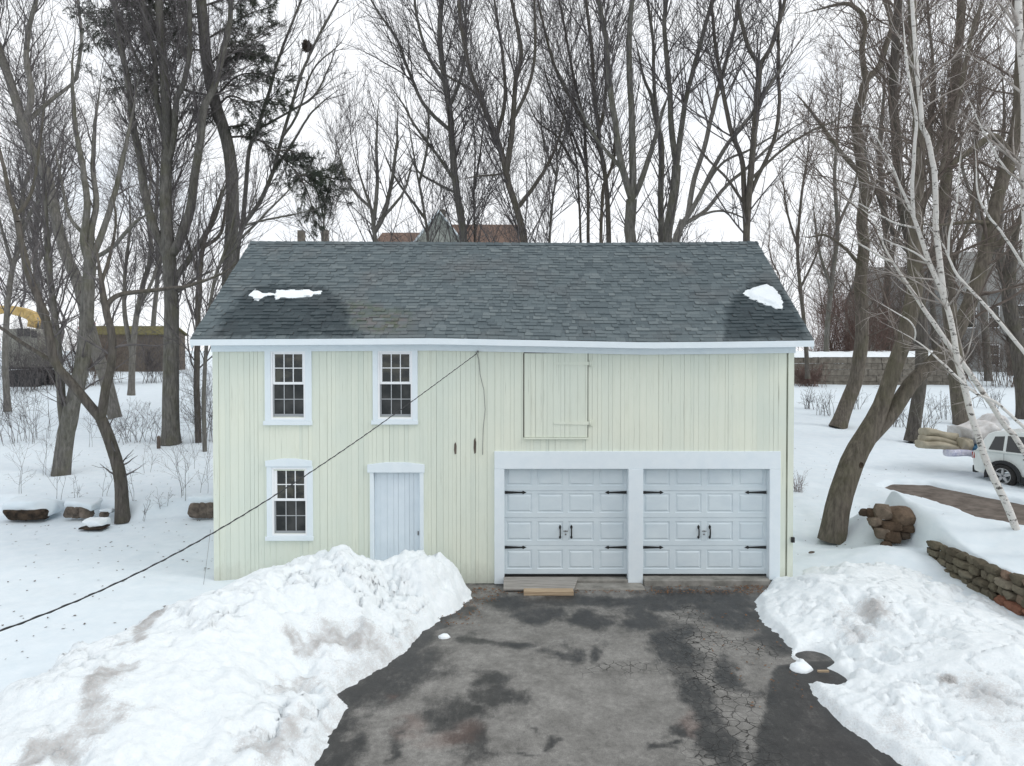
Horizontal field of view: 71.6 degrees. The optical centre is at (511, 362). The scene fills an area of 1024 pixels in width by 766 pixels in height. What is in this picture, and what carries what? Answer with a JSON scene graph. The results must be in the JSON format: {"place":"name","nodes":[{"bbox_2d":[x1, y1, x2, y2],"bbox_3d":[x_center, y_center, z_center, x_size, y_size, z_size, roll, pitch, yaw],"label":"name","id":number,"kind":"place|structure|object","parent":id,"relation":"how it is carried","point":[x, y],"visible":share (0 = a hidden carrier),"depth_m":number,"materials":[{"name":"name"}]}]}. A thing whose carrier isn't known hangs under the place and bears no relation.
{"place":"outdoors","nodes":[
{"label":"outdoors","id":0,"kind":"place"},
{"bbox_2d":[0,0,1022,350],"label":"sky","id":1,"kind":"structure","parent":0,"point":[716,222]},
{"bbox_2d":[0,351,1023,765],"bbox_3d":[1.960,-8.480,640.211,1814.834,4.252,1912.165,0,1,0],"label":"snow ground","id":2,"kind":"structure","parent":0,"point":[38,557],"depth_m":18.38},
{"bbox_2d":[1,438,39,492],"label":"sapling","id":3,"kind":"object","parent":2,"relation":"on","point":[20,462],"visible":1,"depth_m":20.38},
{"bbox_2d":[0,305,55,386],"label":"excavator","id":4,"kind":"object","parent":2,"relation":"on","point":[18,310],"visible":0.45,"depth_m":56.89,"materials":[{"name":"yellow metal"}]},
{"bbox_2d":[0,366,58,445],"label":"bush","id":5,"kind":"object","parent":2,"relation":"on","point":[8,412],"visible":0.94,"depth_m":29.33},
{"bbox_2d":[1,496,64,519],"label":"stone","id":6,"kind":"object","parent":2,"relation":"on","point":[27,508],"visible":0.99,"depth_m":18.71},
{"bbox_2d":[0,310,71,393],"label":"bush","id":7,"kind":"object","parent":2,"relation":"on","point":[26,364],"visible":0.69,"depth_m":52.72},
{"bbox_2d":[1,33,85,328],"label":"maple tree","id":8,"kind":"object","parent":2,"relation":"on","point":[25,91],"visible":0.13,"depth_m":97.85,"materials":[{"name":"grey plant"}]},
{"bbox_2d":[39,437,79,498],"bbox_3d":[-12.746,2.969,19.894,0.987,2.027,0.933,1,1,34],"label":"sapling","id":9,"kind":"object","parent":2,"relation":"on","point":[58,465],"visible":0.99,"depth_m":19.89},
{"bbox_2d":[0,0,121,419],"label":"maple tree","id":10,"kind":"object","parent":2,"relation":"on","point":[113,402],"visible":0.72,"depth_m":36.54,"materials":[{"name":"grey plant"}]},
{"bbox_2d":[0,0,125,411],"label":"maple tree","id":11,"kind":"object","parent":2,"relation":"on","point":[7,298],"visible":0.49,"depth_m":40.17,"materials":[{"name":"grey plant"}]},
{"bbox_2d":[12,313,150,386],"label":"bush","id":12,"kind":"object","parent":2,"relation":"on","point":[95,376],"visible":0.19,"depth_m":58.66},
{"bbox_2d":[63,497,102,518],"bbox_3d":[-11.568,3.909,19.108,0.834,0.471,0.716,0,1,0],"label":"stone","id":13,"kind":"object","parent":2,"relation":"on","point":[81,507],"visible":1,"depth_m":18.89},
{"bbox_2d":[0,0,166,476],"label":"maple tree","id":14,"kind":"object","parent":2,"relation":"on","point":[68,407],"visible":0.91,"depth_m":23.29,"materials":[{"name":"brown plant"}]},
{"bbox_2d":[78,517,110,529],"bbox_3d":[-10.550,4.066,17.960,0.618,0.225,0.530,0,1,0],"label":"flat stone","id":15,"kind":"object","parent":2,"relation":"on","point":[95,523],"visible":1,"depth_m":17.80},
{"bbox_2d":[99,508,114,516],"bbox_3d":[-10.914,4.029,19.067,0.336,0.213,0.345,0,1,0],"label":"stone","id":16,"kind":"object","parent":2,"relation":"on","point":[106,512],"visible":0.98,"depth_m":19.00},
{"bbox_2d":[0,48,215,343],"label":"woods","id":17,"kind":"object","parent":2,"relation":"on","point":[21,304],"visible":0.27,"depth_m":80.25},
{"bbox_2d":[0,73,237,523],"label":"maple tree","id":18,"kind":"object","parent":2,"relation":"on","point":[122,514],"visible":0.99,"depth_m":18.85,"materials":[{"name":"brown plant"}]},
{"bbox_2d":[109,399,161,444],"bbox_3d":[-15.292,2.396,29.417,2.634,1.890,2.706,0,1,0],"label":"bush","id":19,"kind":"object","parent":2,"relation":"on","point":[121,429],"visible":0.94,"depth_m":29.20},
{"bbox_2d":[90,326,186,371],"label":"shed","id":20,"kind":"structure","parent":2,"relation":"on","point":[151,333],"depth_m":76.02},
{"bbox_2d":[117,64,187,325],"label":"maple tree","id":21,"kind":"object","parent":2,"relation":"on","point":[153,316],"visible":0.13,"depth_m":92.56,"materials":[{"name":"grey plant"}]},
{"bbox_2d":[117,325,194,382],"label":"bush","id":22,"kind":"object","parent":2,"relation":"on","point":[148,358],"visible":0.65,"depth_m":59.16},
{"bbox_2d":[99,88,223,395],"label":"maple tree","id":23,"kind":"object","parent":2,"relation":"on","point":[133,339],"visible":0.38,"depth_m":42.40,"materials":[{"name":"grey plant"}]},
{"bbox_2d":[152,425,187,495],"bbox_3d":[-9.455,2.720,19.583,0.900,2.183,0.989,0,1,0],"label":"sapling","id":24,"kind":"object","parent":2,"relation":"on","point":[169,456],"visible":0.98,"depth_m":19.64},
{"bbox_2d":[76,130,267,442],"bbox_3d":[-12.949,-3.053,28.396,5.262,13.223,6.663,0,1,26],"label":"maple tree","id":25,"kind":"object","parent":2,"relation":"on","point":[196,356],"visible":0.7,"depth_m":28.85,"materials":[{"name":"grey plant"}]},
{"bbox_2d":[54,0,309,445],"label":"maple tree","id":26,"kind":"object","parent":2,"relation":"on","point":[167,116],"visible":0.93,"depth_m":28.78,"materials":[{"name":"brown plant"}]},
{"bbox_2d":[169,428,197,500],"bbox_3d":[-9.169,2.872,19.727,0.809,2.007,1.492,0,1,-17],"label":"sapling","id":27,"kind":"object","parent":2,"relation":"on","point":[185,484],"visible":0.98,"depth_m":19.65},
{"bbox_2d":[163,342,212,444],"bbox_3d":[-12.327,0.975,29.393,3.988,4.681,3.510,0,1,-22],"label":"bush","id":28,"kind":"object","parent":2,"relation":"on","point":[208,411],"visible":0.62,"depth_m":28.82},
{"bbox_2d":[175,412,201,469],"bbox_3d":[-10.840,2.625,23.542,1.010,1.989,0.670,-1,1,-40],"label":"sapling","id":29,"kind":"object","parent":2,"relation":"on","point":[189,448],"visible":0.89,"depth_m":23.64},
{"bbox_2d":[187,493,213,517],"bbox_3d":[-8.250,3.853,19.162,0.870,0.593,0.695,0,1,0],"label":"stone","id":30,"kind":"object","parent":2,"relation":"on","point":[200,505],"visible":0.78,"depth_m":18.86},
{"bbox_2d":[194,434,212,492],"bbox_3d":[-8.595,2.882,19.951,0.612,1.882,0.614,1,1,37],"label":"sapling","id":31,"kind":"object","parent":2,"relation":"on","point":[206,464],"visible":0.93,"depth_m":20.02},
{"bbox_2d":[62,0,354,285],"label":"evergreen tree","id":32,"kind":"object","parent":2,"relation":"on","point":[226,135],"visible":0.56,"depth_m":30.79,"materials":[{"name":"green plant"}]},
{"bbox_2d":[0,544,471,765],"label":"snow pile","id":33,"kind":"object","parent":2,"relation":"on","point":[263,667],"visible":0.97,"depth_m":9.02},
{"bbox_2d":[167,98,336,451],"bbox_3d":[-9.951,-3.170,26.914,5.541,13.672,4.690,-1,1,-33],"label":"maple tree","id":34,"kind":"object","parent":2,"relation":"on","point":[241,235],"visible":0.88,"depth_m":26.83,"materials":[{"name":"grey plant"}]},
{"bbox_2d":[203,0,370,291],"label":"maple tree","id":35,"kind":"object","parent":2,"relation":"on","point":[298,84],"visible":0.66,"depth_m":31.87,"materials":[{"name":"grey plant"}]},
{"bbox_2d":[301,39,311,52],"bbox_3d":[-9.223,-14.311,32.084,0.625,0.689,0.673,0,1,0],"label":"leaf nest","id":36,"kind":"object","parent":35,"relation":"attached to","point":[305,41],"visible":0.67,"depth_m":31.94,"materials":[{"name":"black plant"}]},
{"bbox_2d":[292,230,334,241],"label":"house","id":37,"kind":"structure","parent":2,"relation":"on","point":[299,232],"depth_m":67.50,"materials":[{"name":"grey stone"}]},
{"bbox_2d":[259,60,374,241],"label":"maple tree","id":38,"kind":"object","parent":2,"relation":"on","point":[337,198],"visible":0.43,"depth_m":43.53,"materials":[{"name":"grey plant"}]},
{"bbox_2d":[300,50,441,241],"bbox_3d":[-5.750,-4.813,29.616,5.705,16.536,5.366,0,1,-12],"label":"maple tree","id":39,"kind":"object","parent":2,"relation":"on","point":[375,230],"visible":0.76,"depth_m":29.73,"materials":[{"name":"grey plant"}]},
{"bbox_2d":[378,233,418,241],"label":"house","id":40,"kind":"structure","parent":2,"relation":"on","point":[405,238],"depth_m":52.10,"materials":[{"name":"brown"}]},
{"bbox_2d":[340,0,490,241],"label":"maple tree","id":41,"kind":"object","parent":2,"relation":"on","point":[423,214],"visible":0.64,"depth_m":30.51,"materials":[{"name":"grey plant"}]},
{"bbox_2d":[332,0,530,241],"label":"maple tree","id":42,"kind":"object","parent":2,"relation":"on","point":[463,227],"visible":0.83,"depth_m":30.68,"materials":[{"name":"brown plant"}]},
{"bbox_2d":[0,446,920,657],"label":"twig litter","id":43,"kind":"object","parent":2,"relation":"on","point":[183,541],"visible":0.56,"depth_m":16.41,"materials":[{"name":"brown wood"}]},
{"bbox_2d":[413,209,520,242],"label":"house","id":44,"kind":"structure","parent":2,"relation":"on","point":[502,239],"depth_m":51.31,"materials":[{"name":"brown"}]},
{"bbox_2d":[404,0,549,241],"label":"maple tree","id":45,"kind":"object","parent":2,"relation":"on","point":[466,206],"visible":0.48,"depth_m":32.69,"materials":[{"name":"grey plant"}]},
{"bbox_2d":[388,0,596,242],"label":"maple tree","id":46,"kind":"object","parent":2,"relation":"on","point":[490,128],"visible":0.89,"depth_m":28.64,"materials":[{"name":"brown plant"}]},
{"bbox_2d":[190,241,813,590],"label":"barn","id":47,"kind":"structure","parent":2,"relation":"on","point":[601,416],"depth_m":14.05,"materials":[{"name":"paint"}]},
{"bbox_2d":[0,353,476,631],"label":"service cable","id":48,"kind":"object","parent":47,"relation":"attached to","point":[37,616],"visible":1,"depth_m":6.74,"materials":[{"name":"grey rubber"}]},
{"bbox_2d":[249,289,321,300],"bbox_3d":[-4.791,-1.391,15.008,1.572,0.378,0.479,0,1,0],"label":"snow patch","id":49,"kind":"object","parent":47,"relation":"on","point":[278,294],"visible":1,"depth_m":14.94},
{"bbox_2d":[263,351,312,424],"bbox_3d":[-4.418,0.485,14.010,0.959,1.486,0.122,0,1,0],"label":"window","id":50,"kind":"structure","parent":47,"relation":"in","point":[288,374],"depth_m":14.01,"materials":[{"name":"paint"}]},
{"bbox_2d":[265,458,313,540],"bbox_3d":[-4.399,2.700,14.048,0.946,1.627,0.122,0,1,0],"label":"window","id":51,"kind":"structure","parent":47,"relation":"in","point":[291,510],"depth_m":14.05,"materials":[{"name":"paint"}]},
{"bbox_2d":[371,351,417,424],"bbox_3d":[-2.311,0.479,14.009,0.921,1.473,0.122,0,1,0],"label":"window","id":52,"kind":"structure","parent":47,"relation":"in","point":[395,373],"depth_m":14.03,"materials":[{"name":"paint"}]},
{"bbox_2d":[375,473,419,560],"bbox_3d":[-2.278,3.299,14.135,0.911,2.269,0.090,0,1,0],"label":"door","id":53,"kind":"structure","parent":47,"relation":"in","point":[397,495],"depth_m":14.12,"materials":[{"name":"paint"}]},
{"bbox_2d":[504,469,626,574],"bbox_3d":[1.073,3.148,14.175,2.509,2.212,0.113,0,1,0],"label":"garage door","id":54,"kind":"structure","parent":47,"relation":"in","point":[557,521],"depth_m":14.18,"materials":[{"name":"paint"}]},
{"bbox_2d":[643,469,766,574],"bbox_3d":[3.838,3.148,14.175,2.560,2.212,0.113,0,1,0],"label":"garage door","id":55,"kind":"structure","parent":47,"relation":"in","point":[696,521],"depth_m":14.18,"materials":[{"name":"paint"}]},
{"bbox_2d":[743,284,782,308],"bbox_3d":[5.275,-1.347,14.958,0.840,0.698,0.882,0,1,0],"label":"snow patch","id":56,"kind":"object","parent":47,"relation":"on","point":[767,294],"visible":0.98,"depth_m":14.87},
{"bbox_2d":[482,0,638,242],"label":"maple tree","id":57,"kind":"object","parent":2,"relation":"on","point":[578,183],"visible":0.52,"depth_m":31.66,"materials":[{"name":"grey plant"}]},
{"bbox_2d":[493,0,646,242],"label":"maple tree","id":58,"kind":"object","parent":2,"relation":"on","point":[549,223],"visible":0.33,"depth_m":37.60,"materials":[{"name":"grey plant"}]},
{"bbox_2d":[497,0,650,242],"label":"maple tree","id":59,"kind":"object","parent":2,"relation":"on","point":[588,195],"visible":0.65,"depth_m":30.70,"materials":[{"name":"grey plant"}]},
{"bbox_2d":[501,0,690,242],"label":"maple tree","id":60,"kind":"object","parent":2,"relation":"on","point":[600,121],"visible":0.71,"depth_m":29.49,"materials":[{"name":"grey plant"}]},
{"bbox_2d":[523,0,713,242],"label":"maple tree","id":61,"kind":"object","parent":2,"relation":"on","point":[600,220],"visible":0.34,"depth_m":31.31,"materials":[{"name":"grey plant"}]},
{"bbox_2d":[563,0,687,242],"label":"maple tree","id":62,"kind":"object","parent":2,"relation":"on","point":[632,186],"visible":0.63,"depth_m":27.04,"materials":[{"name":"grey plant"}]},
{"bbox_2d":[596,0,723,242],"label":"maple tree","id":63,"kind":"object","parent":2,"relation":"on","point":[660,219],"visible":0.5,"depth_m":28.79,"materials":[{"name":"grey plant"}]},
{"bbox_2d":[614,0,762,242],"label":"maple tree","id":64,"kind":"object","parent":2,"relation":"on","point":[674,182],"visible":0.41,"depth_m":27.81,"materials":[{"name":"grey plant"}]},
{"bbox_2d":[601,0,878,310],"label":"maple tree","id":65,"kind":"object","parent":2,"relation":"on","point":[745,199],"visible":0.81,"depth_m":25.87,"materials":[{"name":"brown plant"}]},
{"bbox_2d":[658,0,851,241],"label":"maple tree","id":66,"kind":"object","parent":2,"relation":"on","point":[686,220],"visible":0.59,"depth_m":26.83,"materials":[{"name":"grey plant"}]},
{"bbox_2d":[793,469,809,491],"bbox_3d":[8.190,3.377,20.378,0.810,0.836,0.626,0,1,0],"label":"weed clump","id":67,"kind":"object","parent":2,"relation":"on","point":[799,483],"visible":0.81,"depth_m":20.38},
{"bbox_2d":[751,57,861,378],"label":"maple tree","id":68,"kind":"object","parent":2,"relation":"on","point":[801,295],"visible":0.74,"depth_m":53.27,"materials":[{"name":"brown plant"}]},
{"bbox_2d":[799,381,817,408],"bbox_3d":[16.486,1.811,39.407,0.992,1.664,1.493,0,1,0],"label":"weed clump","id":69,"kind":"object","parent":2,"relation":"on","point":[808,400],"visible":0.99,"depth_m":39.47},
{"bbox_2d":[794,362,829,386],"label":"bush","id":70,"kind":"object","parent":2,"relation":"on","point":[799,377],"visible":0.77,"depth_m":55.10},
{"bbox_2d":[812,388,836,415],"bbox_3d":[16.304,1.959,37.007,1.145,1.735,1.301,0,1,0],"label":"weed clump","id":71,"kind":"object","parent":2,"relation":"on","point":[817,404],"visible":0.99,"depth_m":36.90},
{"bbox_2d":[782,0,887,369],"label":"maple tree","id":72,"kind":"object","parent":2,"relation":"on","point":[830,283],"visible":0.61,"depth_m":58.48,"materials":[{"name":"brown plant"}]},
{"bbox_2d":[794,284,893,369],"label":"bush","id":73,"kind":"object","parent":2,"relation":"on","point":[847,340],"visible":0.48,"depth_m":61.55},
{"bbox_2d":[796,257,942,369],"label":"bush","id":74,"kind":"object","parent":2,"relation":"on","point":[877,346],"visible":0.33,"depth_m":61.53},
{"bbox_2d":[794,350,948,384],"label":"block wall","id":75,"kind":"structure","parent":2,"relation":"on","point":[841,377],"depth_m":57.29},
{"bbox_2d":[840,0,910,369],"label":"maple tree","id":76,"kind":"object","parent":2,"relation":"on","point":[882,102],"visible":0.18,"depth_m":69.00,"materials":[{"name":"brown plant"}]},
{"bbox_2d":[845,267,914,369],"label":"house","id":77,"kind":"structure","parent":2,"relation":"on","point":[901,290],"depth_m":81.62,"materials":[{"name":"grey metal"}]},
{"bbox_2d":[798,231,962,369],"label":"bush","id":78,"kind":"object","parent":2,"relation":"on","point":[897,311],"visible":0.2,"depth_m":65.54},
{"bbox_2d":[743,0,1023,544],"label":"maple tree","id":79,"kind":"object","parent":2,"relation":"on","point":[886,409],"visible":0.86,"depth_m":16.70,"materials":[{"name":"brown plant"}]},
{"bbox_2d":[775,0,998,428],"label":"maple tree","id":80,"kind":"object","parent":2,"relation":"on","point":[844,409],"visible":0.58,"depth_m":33.08,"materials":[{"name":"brown plant"}]},
{"bbox_2d":[858,503,915,545],"bbox_3d":[8.505,3.643,15.954,1.072,0.895,0.797,0,1,-10],"label":"stone heap","id":81,"kind":"object","parent":2,"relation":"on","point":[888,524],"visible":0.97,"depth_m":15.76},
{"bbox_2d":[752,126,1023,329],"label":"woods","id":82,"kind":"object","parent":2,"relation":"on","point":[813,266],"visible":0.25,"depth_m":72.01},
{"bbox_2d":[754,561,1023,765],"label":"snow pile","id":83,"kind":"object","parent":2,"relation":"on","point":[924,667],"visible":0.92,"depth_m":9.91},
{"bbox_2d":[788,0,989,441],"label":"maple tree","id":84,"kind":"object","parent":2,"relation":"on","point":[919,394],"visible":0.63,"depth_m":29.07,"materials":[{"name":"brown plant"}]},
{"bbox_2d":[803,0,1019,530],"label":"birch tree","id":85,"kind":"object","parent":2,"relation":"on","point":[939,278],"visible":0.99,"depth_m":14.27,"materials":[{"name":"white plant"}]},
{"bbox_2d":[816,174,1023,455],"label":"birch tree","id":86,"kind":"object","parent":2,"relation":"on","point":[998,416],"visible":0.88,"depth_m":14.80,"materials":[{"name":"white plant"}]},
{"bbox_2d":[900,399,941,443],"bbox_3d":[16.668,2.364,29.068,1.618,2.102,1.878,0,1,-15],"label":"weed clump","id":87,"kind":"object","parent":2,"relation":"on","point":[924,420],"visible":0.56,"depth_m":28.75,"materials":[{"name":"brown plant"}]},
{"bbox_2d":[875,0,980,369],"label":"maple tree","id":88,"kind":"object","parent":2,"relation":"on","point":[934,335],"visible":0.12,"depth_m":59.28,"materials":[{"name":"brown plant"}]},
{"bbox_2d":[914,440,960,449],"bbox_3d":[13.761,2.703,22.950,1.235,0.411,0.576,0,1,0],"label":"canvas roll","id":89,"kind":"object","parent":2,"relation":"on","point":[932,444],"visible":0.88,"depth_m":22.71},
{"bbox_2d":[918,435,957,444],"bbox_3d":[13.871,2.540,23.095,1.116,0.382,0.485,0,1,0],"label":"canvas roll","id":90,"kind":"object","parent":89,"relation":"on","point":[931,438],"visible":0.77,"depth_m":22.88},
{"bbox_2d":[918,428,958,439],"bbox_3d":[13.929,2.325,23.191,1.041,0.408,0.589,0,1,0],"label":"canvas roll","id":91,"kind":"object","parent":90,"relation":"on","point":[936,432],"visible":0.93,"depth_m":22.95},
{"bbox_2d":[926,392,950,418],"bbox_3d":[21.750,2.102,36.147,1.466,1.659,1.361,-1,1,-38],"label":"weed clump","id":92,"kind":"object","parent":2,"relation":"on","point":[938,404],"visible":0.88,"depth_m":36.15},
{"bbox_2d":[858,0,1023,428],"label":"birch tree","id":93,"kind":"object","parent":2,"relation":"on","point":[1016,17],"visible":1,"depth_m":13.36,"materials":[{"name":"white plant"}]},
{"bbox_2d":[870,0,1013,424],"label":"maple tree","id":94,"kind":"object","parent":2,"relation":"on","point":[956,396],"visible":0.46,"depth_m":34.06,"materials":[{"name":"brown plant"}]},
{"bbox_2d":[886,294,1023,380],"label":"bush","id":95,"kind":"object","parent":2,"relation":"on","point":[971,348],"visible":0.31,"depth_m":61.54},
{"bbox_2d":[943,449,972,456],"bbox_3d":[14.441,2.907,22.608,1.178,0.313,0.487,0,1,0],"label":"plastic roll","id":96,"kind":"object","parent":2,"relation":"on","point":[955,452],"visible":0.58,"depth_m":22.41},
{"bbox_2d":[955,437,973,449],"bbox_3d":[14.507,2.630,22.954,0.319,0.465,0.923,0,1,0],"label":"canvas roll","id":97,"kind":"object","parent":96,"relation":"on","point":[965,443],"visible":0.55,"depth_m":22.58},
{"bbox_2d":[906,252,1023,371],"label":"house","id":98,"kind":"structure","parent":2,"relation":"on","point":[966,257],"depth_m":75.99,"materials":[{"name":"grey stone"}]},
{"bbox_2d":[924,0,1022,380],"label":"maple tree","id":99,"kind":"object","parent":2,"relation":"on","point":[985,315],"visible":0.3,"depth_m":61.04,"materials":[{"name":"brown plant"}]},
{"bbox_2d":[947,420,999,444],"bbox_3d":[15.158,2.290,23.328,0.996,0.807,1.450,0,1,0],"label":"white tarp","id":100,"kind":"object","parent":2,"relation":"on","point":[966,430],"visible":0.48,"depth_m":22.95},
{"bbox_2d":[926,540,1023,615],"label":"stone wall","id":101,"kind":"structure","parent":2,"relation":"on","point":[999,585],"depth_m":13.08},
{"bbox_2d":[929,157,1023,419],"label":"maple tree","id":102,"kind":"object","parent":2,"relation":"on","point":[1012,318],"visible":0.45,"depth_m":35.81,"materials":[{"name":"brown plant"}]},
{"bbox_2d":[973,382,1005,408],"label":"weed clump","id":103,"kind":"object","parent":2,"relation":"on","point":[992,397],"visible":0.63,"depth_m":40.46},
{"bbox_2d":[961,308,1023,387],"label":"bush","id":104,"kind":"object","parent":2,"relation":"on","point":[1006,370],"visible":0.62,"depth_m":55.88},
{"bbox_2d":[963,0,1022,375],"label":"maple tree","id":105,"kind":"object","parent":2,"relation":"on","point":[1006,113],"visible":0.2,"depth_m":68.82,"materials":[{"name":"brown plant"}]},
{"bbox_2d":[977,413,1009,429],"bbox_3d":[15.985,2.029,23.639,0.674,0.669,1.052,0,1,0],"label":"white tarp","id":106,"kind":"object","parent":2,"relation":"on","point":[990,417],"visible":0.34,"depth_m":23.38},
{"bbox_2d":[972,428,1023,485],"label":"suv","id":107,"kind":"object","parent":2,"relation":"on","point":[1004,452],"visible":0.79,"depth_m":21.18,"materials":[{"name":"white paint"}]},
{"bbox_2d":[314,583,901,765],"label":"driveway","id":108,"kind":"structure","parent":0,"point":[603,678],"depth_m":9.59,"materials":[{"name":"asphalt"}]},
{"bbox_2d":[503,577,577,590],"bbox_3d":[0.569,4.290,13.782,1.467,0.119,0.450,0,1,0],"label":"plank","id":109,"kind":"object","parent":108,"relation":"on","point":[515,583],"visible":0.98,"depth_m":13.79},
{"bbox_2d":[524,588,573,595],"bbox_3d":[0.691,4.343,13.448,0.940,0.083,0.180,0,1,0],"label":"plank","id":110,"kind":"object","parent":108,"relation":"on","point":[548,591],"visible":1,"depth_m":13.36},
{"bbox_2d":[440,585,811,708],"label":"fallen leaves","id":111,"kind":"object","parent":108,"relation":"on","point":[667,591],"visible":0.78,"depth_m":13.49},
{"bbox_2d":[789,662,812,673],"bbox_3d":[4.190,4.403,10.276,0.331,0.117,0.282,0,1,0],"label":"snow lump","id":112,"kind":"object","parent":108,"relation":"on","point":[802,667],"visible":0.99,"depth_m":10.21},
{"bbox_2d":[885,484,1023,524],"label":"side road","id":113,"kind":"structure","parent":0,"point":[980,506],"depth_m":19.02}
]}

